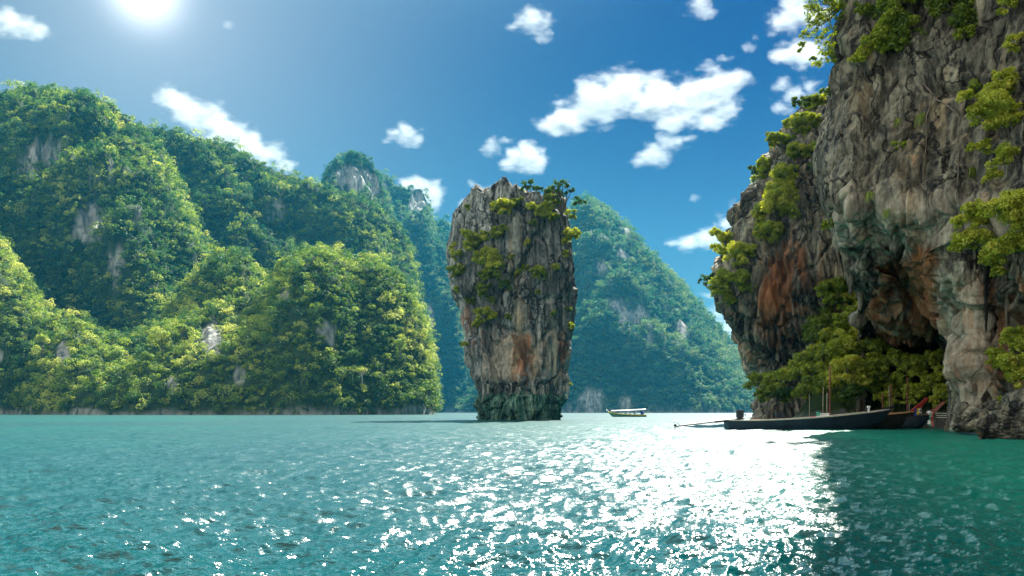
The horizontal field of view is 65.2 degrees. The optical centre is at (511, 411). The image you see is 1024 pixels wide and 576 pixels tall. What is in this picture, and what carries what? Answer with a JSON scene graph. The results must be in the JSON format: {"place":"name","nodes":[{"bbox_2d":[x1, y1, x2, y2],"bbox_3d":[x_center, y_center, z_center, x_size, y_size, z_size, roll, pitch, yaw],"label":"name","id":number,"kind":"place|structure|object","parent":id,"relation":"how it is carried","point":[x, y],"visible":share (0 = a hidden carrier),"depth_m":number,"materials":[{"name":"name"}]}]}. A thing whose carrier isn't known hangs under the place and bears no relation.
{"place":"outdoors","nodes":[
{"label":"outdoors","id":0,"kind":"place"},
{"bbox_2d":[0,247,51,414],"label":"hill","id":1,"kind":"structure","parent":0,"point":[4,350],"depth_m":390.04,"materials":[{"name":"plant"}]},
{"bbox_2d":[0,226,61,409],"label":"forest","id":2,"kind":"object","parent":1,"relation":"on","point":[21,270],"visible":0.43,"depth_m":408.43,"materials":[{"name":"green plant"}]},
{"bbox_2d":[0,86,210,336],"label":"hill","id":3,"kind":"structure","parent":0,"point":[83,219],"depth_m":535.95,"materials":[{"name":"plant"}]},
{"bbox_2d":[0,79,219,334],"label":"forest","id":4,"kind":"object","parent":3,"relation":"on","point":[185,214],"visible":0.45,"depth_m":550.41,"materials":[{"name":"green plant"}]},
{"bbox_2d":[166,251,262,322],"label":"hill","id":5,"kind":"structure","parent":0,"point":[244,273],"depth_m":426.51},
{"bbox_2d":[154,240,271,327],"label":"forest","id":6,"kind":"object","parent":5,"relation":"on","point":[211,260],"visible":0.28,"depth_m":433.41,"materials":[{"name":"green plant"}]},
{"bbox_2d":[15,253,433,414],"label":"hill","id":7,"kind":"structure","parent":0,"point":[211,339],"depth_m":341.04,"materials":[{"name":"plant"}]},
{"bbox_2d":[67,317,88,339],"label":"jungle tree","id":8,"kind":"object","parent":7,"relation":"on","point":[77,323],"visible":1,"depth_m":371.15,"materials":[{"name":"green plant"}]},
{"bbox_2d":[146,326,172,360],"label":"jungle tree","id":9,"kind":"object","parent":7,"relation":"on","point":[165,334],"visible":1,"depth_m":350.32,"materials":[{"name":"green plant"}]},
{"bbox_2d":[2,241,443,414],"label":"forest","id":10,"kind":"object","parent":7,"relation":"on","point":[269,300],"visible":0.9,"depth_m":356.29,"materials":[{"name":"green plant"}]},
{"bbox_2d":[149,128,436,412],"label":"hill","id":11,"kind":"structure","parent":0,"point":[306,238],"depth_m":732.60,"materials":[{"name":"plant"}]},
{"bbox_2d":[143,118,444,412],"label":"forest","id":12,"kind":"object","parent":11,"relation":"on","point":[244,156],"visible":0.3,"depth_m":740.76,"materials":[{"name":"green plant"}]},
{"bbox_2d":[323,153,391,221],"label":"hill","id":13,"kind":"structure","parent":0,"point":[352,177],"depth_m":1064.63,"materials":[{"name":"stone"}]},
{"bbox_2d":[320,148,399,227],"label":"forest","id":14,"kind":"object","parent":13,"relation":"on","point":[385,197],"visible":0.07,"depth_m":1076.88,"materials":[{"name":"plant"}]},
{"bbox_2d":[0,0,841,345],"label":"sky","id":15,"kind":"structure","parent":0,"point":[660,111],"materials":[{"name":"blue"}]},
{"bbox_2d":[380,174,470,412],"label":"hill","id":16,"kind":"structure","parent":0,"point":[416,197],"depth_m":1315.12,"materials":[{"name":"plant"}]},
{"bbox_2d":[379,168,472,407],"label":"forest","id":17,"kind":"object","parent":16,"relation":"on","point":[432,231],"visible":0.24,"depth_m":1334.37,"materials":[{"name":"plant"}]},
{"bbox_2d":[0,413,1023,575],"bbox_3d":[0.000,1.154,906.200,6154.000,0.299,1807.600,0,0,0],"label":"water","id":18,"kind":"structure","parent":0,"point":[567,494],"depth_m":10.54,"materials":[{"name":"liquid"}]},
{"bbox_2d":[446,176,577,419],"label":"sea stack","id":19,"kind":"object","parent":18,"relation":"in","point":[517,364],"visible":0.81,"depth_m":114.29,"materials":[{"name":"stone"}]},
{"bbox_2d":[460,229,489,250],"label":"bush","id":20,"kind":"object","parent":19,"relation":"on","point":[468,235],"visible":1,"depth_m":111.65,"materials":[{"name":"green plant"}]},
{"bbox_2d":[473,306,497,322],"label":"bush","id":21,"kind":"object","parent":19,"relation":"on","point":[488,312],"visible":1,"depth_m":112.94,"materials":[{"name":"green plant"}]},
{"bbox_2d":[471,245,505,275],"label":"bush","id":22,"kind":"object","parent":19,"relation":"on","point":[488,258],"visible":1,"depth_m":110.77,"materials":[{"name":"green plant"}]},
{"bbox_2d":[490,223,508,238],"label":"bush","id":23,"kind":"object","parent":19,"relation":"on","point":[495,232],"visible":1,"depth_m":111.07,"materials":[{"name":"green plant"}]},
{"bbox_2d":[490,198,516,215],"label":"bush","id":24,"kind":"object","parent":19,"relation":"on","point":[500,205],"visible":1,"depth_m":110.82,"materials":[{"name":"green plant"}]},
{"bbox_2d":[518,178,543,201],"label":"tree","id":25,"kind":"object","parent":19,"relation":"on","point":[529,187],"visible":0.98,"depth_m":114.95,"materials":[{"name":"green plant"}]},
{"bbox_2d":[528,264,548,279],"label":"bush","id":26,"kind":"object","parent":19,"relation":"on","point":[538,271],"visible":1,"depth_m":111.95,"materials":[{"name":"green plant"}]},
{"bbox_2d":[525,201,554,218],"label":"bush","id":27,"kind":"object","parent":19,"relation":"on","point":[544,210],"visible":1,"depth_m":111.59,"materials":[{"name":"green plant"}]},
{"bbox_2d":[544,178,586,215],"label":"tree","id":28,"kind":"object","parent":19,"relation":"on","point":[558,190],"visible":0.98,"depth_m":113.64,"materials":[{"name":"green plant"}]},
{"bbox_2d":[561,227,581,244],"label":"bush","id":29,"kind":"object","parent":19,"relation":"on","point":[569,233],"visible":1,"depth_m":113.73,"materials":[{"name":"green plant"}]},
{"bbox_2d":[673,405,895,429],"bbox_3d":[18.833,0.496,53.669,16.136,1.967,3.181,0,0,-15],"label":"longtail boat","id":30,"kind":"object","parent":18,"relation":"on","point":[868,419],"visible":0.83,"depth_m":52.98,"materials":[{"name":"black paint"}]},
{"bbox_2d":[751,397,928,428],"bbox_3d":[23.202,0.226,55.971,13.361,2.507,2.591,0,0,-10],"label":"longtail boat","id":31,"kind":"object","parent":18,"relation":"on","point":[892,420],"visible":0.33,"depth_m":55.40,"materials":[{"name":"brown wood"}]},
{"bbox_2d":[839,401,945,428],"bbox_3d":[26.629,0.361,56.833,8.831,2.237,2.169,0,0,18],"label":"longtail boat","id":32,"kind":"object","parent":18,"relation":"on","point":[916,422],"visible":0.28,"depth_m":55.31,"materials":[{"name":"blue paint"}]},
{"bbox_2d":[967,410,1023,439],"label":"boulder","id":33,"kind":"object","parent":18,"relation":"in","point":[995,424],"visible":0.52,"depth_m":33.33,"materials":[{"name":"grey stone"}]},
{"bbox_2d":[999,388,1023,433],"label":"boulder","id":34,"kind":"object","parent":18,"relation":"in","point":[1012,404],"visible":0.58,"depth_m":33.14,"materials":[{"name":"grey stone"}]},
{"bbox_2d":[455,199,755,412],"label":"hill","id":35,"kind":"structure","parent":0,"point":[588,401],"depth_m":1055.29,"materials":[{"name":"plant"}]},
{"bbox_2d":[454,190,755,411],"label":"forest","id":36,"kind":"object","parent":35,"relation":"on","point":[738,373],"visible":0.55,"depth_m":1125.92,"materials":[{"name":"plant"}]},
{"bbox_2d":[711,87,857,419],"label":"cliff","id":37,"kind":"structure","parent":0,"point":[795,264],"depth_m":73.09,"materials":[{"name":"grey stone"}]},
{"bbox_2d":[707,267,733,298],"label":"bush","id":38,"kind":"object","parent":37,"relation":"on","point":[719,282],"visible":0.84,"depth_m":74.07,"materials":[{"name":"green plant"}]},
{"bbox_2d":[708,227,733,252],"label":"bush","id":39,"kind":"object","parent":37,"relation":"on","point":[723,237],"visible":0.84,"depth_m":75.91,"materials":[{"name":"green plant"}]},
{"bbox_2d":[722,240,757,267],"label":"bush","id":40,"kind":"object","parent":37,"relation":"on","point":[739,252],"visible":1,"depth_m":72.71,"materials":[{"name":"green plant"}]},
{"bbox_2d":[727,268,757,292],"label":"bush","id":41,"kind":"object","parent":37,"relation":"on","point":[739,277],"visible":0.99,"depth_m":72.79,"materials":[{"name":"green plant"}]},
{"bbox_2d":[750,203,766,225],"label":"bush","id":42,"kind":"object","parent":37,"relation":"on","point":[757,212],"visible":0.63,"depth_m":73.78,"materials":[{"name":"green plant"}]},
{"bbox_2d":[749,155,771,183],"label":"bush","id":43,"kind":"object","parent":37,"relation":"on","point":[762,164],"visible":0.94,"depth_m":77.98,"materials":[{"name":"green plant"}]},
{"bbox_2d":[752,219,783,243],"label":"bush","id":44,"kind":"object","parent":37,"relation":"on","point":[774,229],"visible":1,"depth_m":71.98,"materials":[{"name":"green plant"}]},
{"bbox_2d":[759,186,800,213],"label":"bush","id":45,"kind":"object","parent":37,"relation":"on","point":[774,197],"visible":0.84,"depth_m":71.46,"materials":[{"name":"green plant"}]},
{"bbox_2d":[764,131,796,148],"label":"bush","id":46,"kind":"object","parent":37,"relation":"on","point":[781,138],"visible":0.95,"depth_m":75.41,"materials":[{"name":"green plant"}]},
{"bbox_2d":[764,162,799,190],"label":"bush","id":47,"kind":"object","parent":37,"relation":"on","point":[779,171],"visible":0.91,"depth_m":72.98,"materials":[{"name":"green plant"}]},
{"bbox_2d":[772,178,798,195],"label":"bush","id":48,"kind":"object","parent":37,"relation":"on","point":[786,183],"visible":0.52,"depth_m":71.92,"materials":[{"name":"green plant"}]},
{"bbox_2d":[778,201,800,218],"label":"bush","id":49,"kind":"object","parent":37,"relation":"on","point":[791,209],"visible":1,"depth_m":71.03,"materials":[{"name":"green plant"}]},
{"bbox_2d":[781,111,811,136],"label":"bush","id":50,"kind":"object","parent":37,"relation":"on","point":[796,121],"visible":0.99,"depth_m":74.91,"materials":[{"name":"green plant"}]},
{"bbox_2d":[785,141,811,159],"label":"bush","id":51,"kind":"object","parent":37,"relation":"on","point":[793,150],"visible":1,"depth_m":73.24,"materials":[{"name":"green plant"}]},
{"bbox_2d":[791,95,812,110],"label":"bush","id":52,"kind":"object","parent":37,"relation":"on","point":[807,100],"visible":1,"depth_m":71.48,"materials":[{"name":"green plant"}]},
{"bbox_2d":[802,92,825,109],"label":"bush","id":53,"kind":"object","parent":37,"relation":"on","point":[818,99],"visible":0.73,"depth_m":76.72,"materials":[{"name":"green plant"}]},
{"bbox_2d":[804,112,823,127],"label":"bush","id":54,"kind":"object","parent":37,"relation":"on","point":[814,118],"visible":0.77,"depth_m":74.07,"materials":[{"name":"green plant"}]},
{"bbox_2d":[800,306,838,341],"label":"bush","id":55,"kind":"object","parent":37,"relation":"on","point":[814,326],"visible":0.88,"depth_m":69.82,"materials":[{"name":"green plant"}]},
{"bbox_2d":[814,276,848,305],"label":"bush","id":56,"kind":"object","parent":37,"relation":"on","point":[826,287],"visible":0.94,"depth_m":68.55,"materials":[{"name":"green plant"}]},
{"bbox_2d":[836,292,857,311],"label":"bush","id":57,"kind":"object","parent":37,"relation":"on","point":[853,296],"visible":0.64,"depth_m":68.36,"materials":[{"name":"green plant"}]},
{"bbox_2d":[793,341,947,427],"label":"bank","id":58,"kind":"structure","parent":0,"point":[818,403],"depth_m":65.77,"materials":[{"name":"plant"}]},
{"bbox_2d":[742,371,778,397],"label":"bush","id":59,"kind":"object","parent":58,"relation":"on","point":[754,377],"visible":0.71,"depth_m":69.04,"materials":[{"name":"green plant"}]},
{"bbox_2d":[760,381,794,403],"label":"bush","id":60,"kind":"object","parent":58,"relation":"on","point":[767,389],"visible":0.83,"depth_m":67.99,"materials":[{"name":"green plant"}]},
{"bbox_2d":[768,385,795,400],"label":"bush","id":61,"kind":"object","parent":58,"relation":"on","point":[786,391],"visible":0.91,"depth_m":67.35,"materials":[{"name":"green plant"}]},
{"bbox_2d":[771,360,813,386],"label":"bush","id":62,"kind":"object","parent":58,"relation":"on","point":[790,373],"visible":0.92,"depth_m":65.78,"materials":[{"name":"green plant"}]},
{"bbox_2d":[787,350,815,365],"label":"bush","id":63,"kind":"object","parent":58,"relation":"on","point":[801,356],"visible":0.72,"depth_m":66.97,"materials":[{"name":"green plant"}]},
{"bbox_2d":[790,374,822,399],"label":"bush","id":64,"kind":"object","parent":58,"relation":"on","point":[804,387],"visible":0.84,"depth_m":62.19,"materials":[{"name":"green plant"}]},
{"bbox_2d":[799,361,828,379],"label":"bush","id":65,"kind":"object","parent":58,"relation":"on","point":[819,367],"visible":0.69,"depth_m":64.27,"materials":[{"name":"green plant"}]},
{"bbox_2d":[806,341,834,365],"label":"bush","id":66,"kind":"object","parent":58,"relation":"on","point":[812,349],"visible":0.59,"depth_m":64.96,"materials":[{"name":"green plant"}]},
{"bbox_2d":[810,379,840,401],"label":"bush","id":67,"kind":"object","parent":58,"relation":"on","point":[819,385],"visible":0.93,"depth_m":60.43,"materials":[{"name":"green plant"}]},
{"bbox_2d":[818,327,847,343],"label":"bush","id":68,"kind":"object","parent":58,"relation":"on","point":[827,332],"visible":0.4,"depth_m":66.41,"materials":[{"name":"green plant"}]},
{"bbox_2d":[819,354,872,387],"bbox_3d":[25.225,-3.030,60.119,3.730,2.612,2.821,0,0,0],"label":"bush","id":69,"kind":"object","parent":58,"relation":"on","point":[849,361],"visible":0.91,"depth_m":59.67,"materials":[{"name":"green plant"}]},
{"bbox_2d":[836,382,867,401],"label":"bush","id":70,"kind":"object","parent":58,"relation":"on","point":[854,389],"visible":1,"depth_m":59.17,"materials":[{"name":"green plant"}]},
{"bbox_2d":[849,359,887,384],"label":"bush","id":71,"kind":"object","parent":58,"relation":"on","point":[872,365],"visible":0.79,"depth_m":59.55,"materials":[{"name":"green plant"}]},
{"bbox_2d":[866,365,900,393],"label":"bush","id":72,"kind":"object","parent":58,"relation":"on","point":[875,386],"visible":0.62,"depth_m":60.06,"materials":[{"name":"green plant"}]},
{"bbox_2d":[872,389,900,409],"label":"bush","id":73,"kind":"object","parent":58,"relation":"on","point":[885,393],"visible":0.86,"depth_m":59.21,"materials":[{"name":"green plant"}]},
{"bbox_2d":[880,347,909,373],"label":"bush","id":74,"kind":"object","parent":58,"relation":"on","point":[892,351],"visible":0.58,"depth_m":60.20,"materials":[{"name":"green plant"}]},
{"bbox_2d":[889,353,928,382],"bbox_3d":[29.066,-3.187,58.566,2.532,2.232,2.258,0,0,0],"label":"bush","id":75,"kind":"object","parent":58,"relation":"on","point":[917,369],"visible":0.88,"depth_m":58.19,"materials":[{"name":"green plant"}]},
{"bbox_2d":[900,381,930,404],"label":"bush","id":76,"kind":"object","parent":58,"relation":"on","point":[915,391],"visible":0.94,"depth_m":57.14,"materials":[{"name":"green plant"}]},
{"bbox_2d":[910,347,944,368],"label":"bush","id":77,"kind":"object","parent":58,"relation":"on","point":[932,358],"visible":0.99,"depth_m":57.36,"materials":[{"name":"green plant"}]},
{"bbox_2d":[812,0,1023,432],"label":"cliff","id":78,"kind":"structure","parent":0,"point":[911,279],"depth_m":44.97,"materials":[{"name":"grey stone"}]},
{"bbox_2d":[797,0,847,67],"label":"tree","id":79,"kind":"object","parent":78,"relation":"on","point":[835,8],"visible":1,"depth_m":50.44,"materials":[{"name":"green plant"}]},
{"bbox_2d":[820,334,863,367],"bbox_3d":[26.183,-4.755,63.222,3.413,2.850,2.739,0,0,-42],"label":"bush","id":80,"kind":"object","parent":78,"relation":"on","point":[842,345],"visible":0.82,"depth_m":62.52,"materials":[{"name":"green plant"}]},
{"bbox_2d":[831,306,855,336],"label":"bush","id":81,"kind":"object","parent":78,"relation":"on","point":[840,321],"visible":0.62,"depth_m":64.70,"materials":[{"name":"green plant"}]},
{"bbox_2d":[847,46,871,62],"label":"bush","id":82,"kind":"object","parent":78,"relation":"on","point":[861,53],"visible":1,"depth_m":47.78,"materials":[{"name":"green plant"}]},
{"bbox_2d":[853,1,876,18],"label":"bush","id":83,"kind":"object","parent":78,"relation":"on","point":[862,9],"visible":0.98,"depth_m":48.76,"materials":[{"name":"green plant"}]},
{"bbox_2d":[855,335,893,364],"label":"bush","id":84,"kind":"object","parent":78,"relation":"on","point":[875,346],"visible":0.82,"depth_m":61.52,"materials":[{"name":"green plant"}]},
{"bbox_2d":[858,21,906,51],"bbox_3d":[21.846,-22.023,47.043,2.559,2.062,2.118,0,0,0],"label":"bush","id":85,"kind":"object","parent":78,"relation":"on","point":[877,30],"visible":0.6,"depth_m":46.76,"materials":[{"name":"green plant"}]},
{"bbox_2d":[874,0,917,16],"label":"bush","id":86,"kind":"object","parent":78,"relation":"on","point":[881,5],"visible":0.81,"depth_m":46.70,"materials":[{"name":"green plant"}]},
{"bbox_2d":[872,4,926,53],"bbox_3d":[22.562,-22.260,46.550,3.069,2.438,2.148,0,0,0],"label":"bush","id":87,"kind":"object","parent":78,"relation":"on","point":[899,33],"visible":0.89,"depth_m":46.20,"materials":[{"name":"green plant"}]},
{"bbox_2d":[919,370,946,392],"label":"bush","id":88,"kind":"object","parent":78,"relation":"on","point":[933,379],"visible":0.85,"depth_m":56.04,"materials":[{"name":"green plant"}]},
{"bbox_2d":[921,75,960,202],"bbox_3d":[23.713,-15.004,43.390,1.137,8.507,4.754,0,0,7],"label":"hanging root","id":89,"kind":"object","parent":78,"relation":"hanging from","point":[929,90],"visible":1,"depth_m":43.28,"materials":[{"name":"brown plant"}]},
{"bbox_2d":[932,383,949,403],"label":"bush","id":90,"kind":"object","parent":78,"relation":"on","point":[942,390],"visible":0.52,"depth_m":54.31,"materials":[{"name":"green plant"}]},
{"bbox_2d":[924,0,974,18],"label":"bush","id":91,"kind":"object","parent":78,"relation":"on","point":[935,10],"visible":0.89,"depth_m":45.11,"materials":[{"name":"green plant"}]},
{"bbox_2d":[951,402,971,422],"bbox_3d":[24.431,0.075,43.016,1.368,1.317,1.546,0,0,0],"label":"boulder","id":92,"kind":"object","parent":78,"relation":"on","point":[959,413],"visible":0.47,"depth_m":42.74,"materials":[{"name":"grey stone"}]},
{"bbox_2d":[947,2,978,29],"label":"bush","id":93,"kind":"object","parent":78,"relation":"on","point":[963,13],"visible":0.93,"depth_m":44.02,"materials":[{"name":"green plant"}]},
{"bbox_2d":[951,24,976,39],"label":"bush","id":94,"kind":"object","parent":78,"relation":"on","point":[969,31],"visible":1,"depth_m":43.91,"materials":[{"name":"green plant"}]},
{"bbox_2d":[949,198,989,229],"bbox_3d":[22.390,-9.609,39.033,2.138,1.403,1.601,0,0,19],"label":"bush","id":95,"kind":"object","parent":78,"relation":"on","point":[969,208],"visible":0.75,"depth_m":38.80,"materials":[{"name":"green plant"}]},
{"bbox_2d":[947,226,996,252],"bbox_3d":[22.587,-8.472,38.961,2.249,1.247,1.696,0,0,0],"label":"bush","id":96,"kind":"object","parent":78,"relation":"on","point":[966,237],"visible":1,"depth_m":38.88,"materials":[{"name":"green plant"}]},
{"bbox_2d":[964,138,995,154],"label":"bush","id":97,"kind":"object","parent":78,"relation":"on","point":[984,145],"visible":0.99,"depth_m":40.02,"materials":[{"name":"green plant"}]},
{"bbox_2d":[955,80,1017,129],"bbox_3d":[23.566,-15.127,39.471,2.688,2.339,2.528,0,0,-45],"label":"bush","id":98,"kind":"object","parent":78,"relation":"on","point":[993,97],"visible":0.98,"depth_m":39.14,"materials":[{"name":"green plant"}]},
{"bbox_2d":[981,166,1003,185],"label":"bush","id":99,"kind":"object","parent":78,"relation":"on","point":[995,172],"visible":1,"depth_m":38.72,"materials":[{"name":"green plant"}]},
{"bbox_2d":[983,347,1005,370],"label":"bush","id":100,"kind":"object","parent":78,"relation":"on","point":[992,353],"visible":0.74,"depth_m":39.04,"materials":[{"name":"green plant"}]},
{"bbox_2d":[975,188,1023,231],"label":"bush","id":101,"kind":"object","parent":78,"relation":"on","point":[1008,205],"visible":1,"depth_m":35.65,"materials":[{"name":"green plant"}]},
{"bbox_2d":[985,256,1013,277],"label":"bush","id":102,"kind":"object","parent":78,"relation":"on","point":[998,270],"visible":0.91,"depth_m":39.07,"materials":[{"name":"green plant"}]},
{"bbox_2d":[981,230,1023,258],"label":"bush","id":103,"kind":"object","parent":78,"relation":"on","point":[1010,242],"visible":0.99,"depth_m":36.38,"materials":[{"name":"green plant"}]},
{"bbox_2d":[981,101,1023,138],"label":"bush","id":104,"kind":"object","parent":78,"relation":"on","point":[1012,119],"visible":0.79,"depth_m":39.00,"materials":[{"name":"green plant"}]},
{"bbox_2d":[984,141,1020,167],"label":"bush","id":105,"kind":"object","parent":78,"relation":"on","point":[1006,151],"visible":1,"depth_m":38.05,"materials":[{"name":"green plant"}]},
{"bbox_2d":[990,66,1021,93],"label":"bush","id":106,"kind":"object","parent":78,"relation":"on","point":[1009,80],"visible":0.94,"depth_m":39.06,"materials":[{"name":"green plant"}]},
{"bbox_2d":[995,0,1018,15],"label":"bush","id":107,"kind":"object","parent":78,"relation":"on","point":[1013,4],"visible":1,"depth_m":41.18,"materials":[{"name":"green plant"}]},
{"bbox_2d":[995,351,1023,388],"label":"bush","id":108,"kind":"object","parent":78,"relation":"on","point":[1006,362],"visible":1,"depth_m":37.17,"materials":[{"name":"green plant"}]},
{"bbox_2d":[997,325,1023,353],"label":"bush","id":109,"kind":"object","parent":78,"relation":"on","point":[1014,340],"visible":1,"depth_m":38.13,"materials":[{"name":"green plant"}]},
{"bbox_2d":[1001,32,1023,52],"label":"bush","id":110,"kind":"object","parent":78,"relation":"on","point":[1014,47],"visible":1,"depth_m":39.76,"materials":[{"name":"green plant"}]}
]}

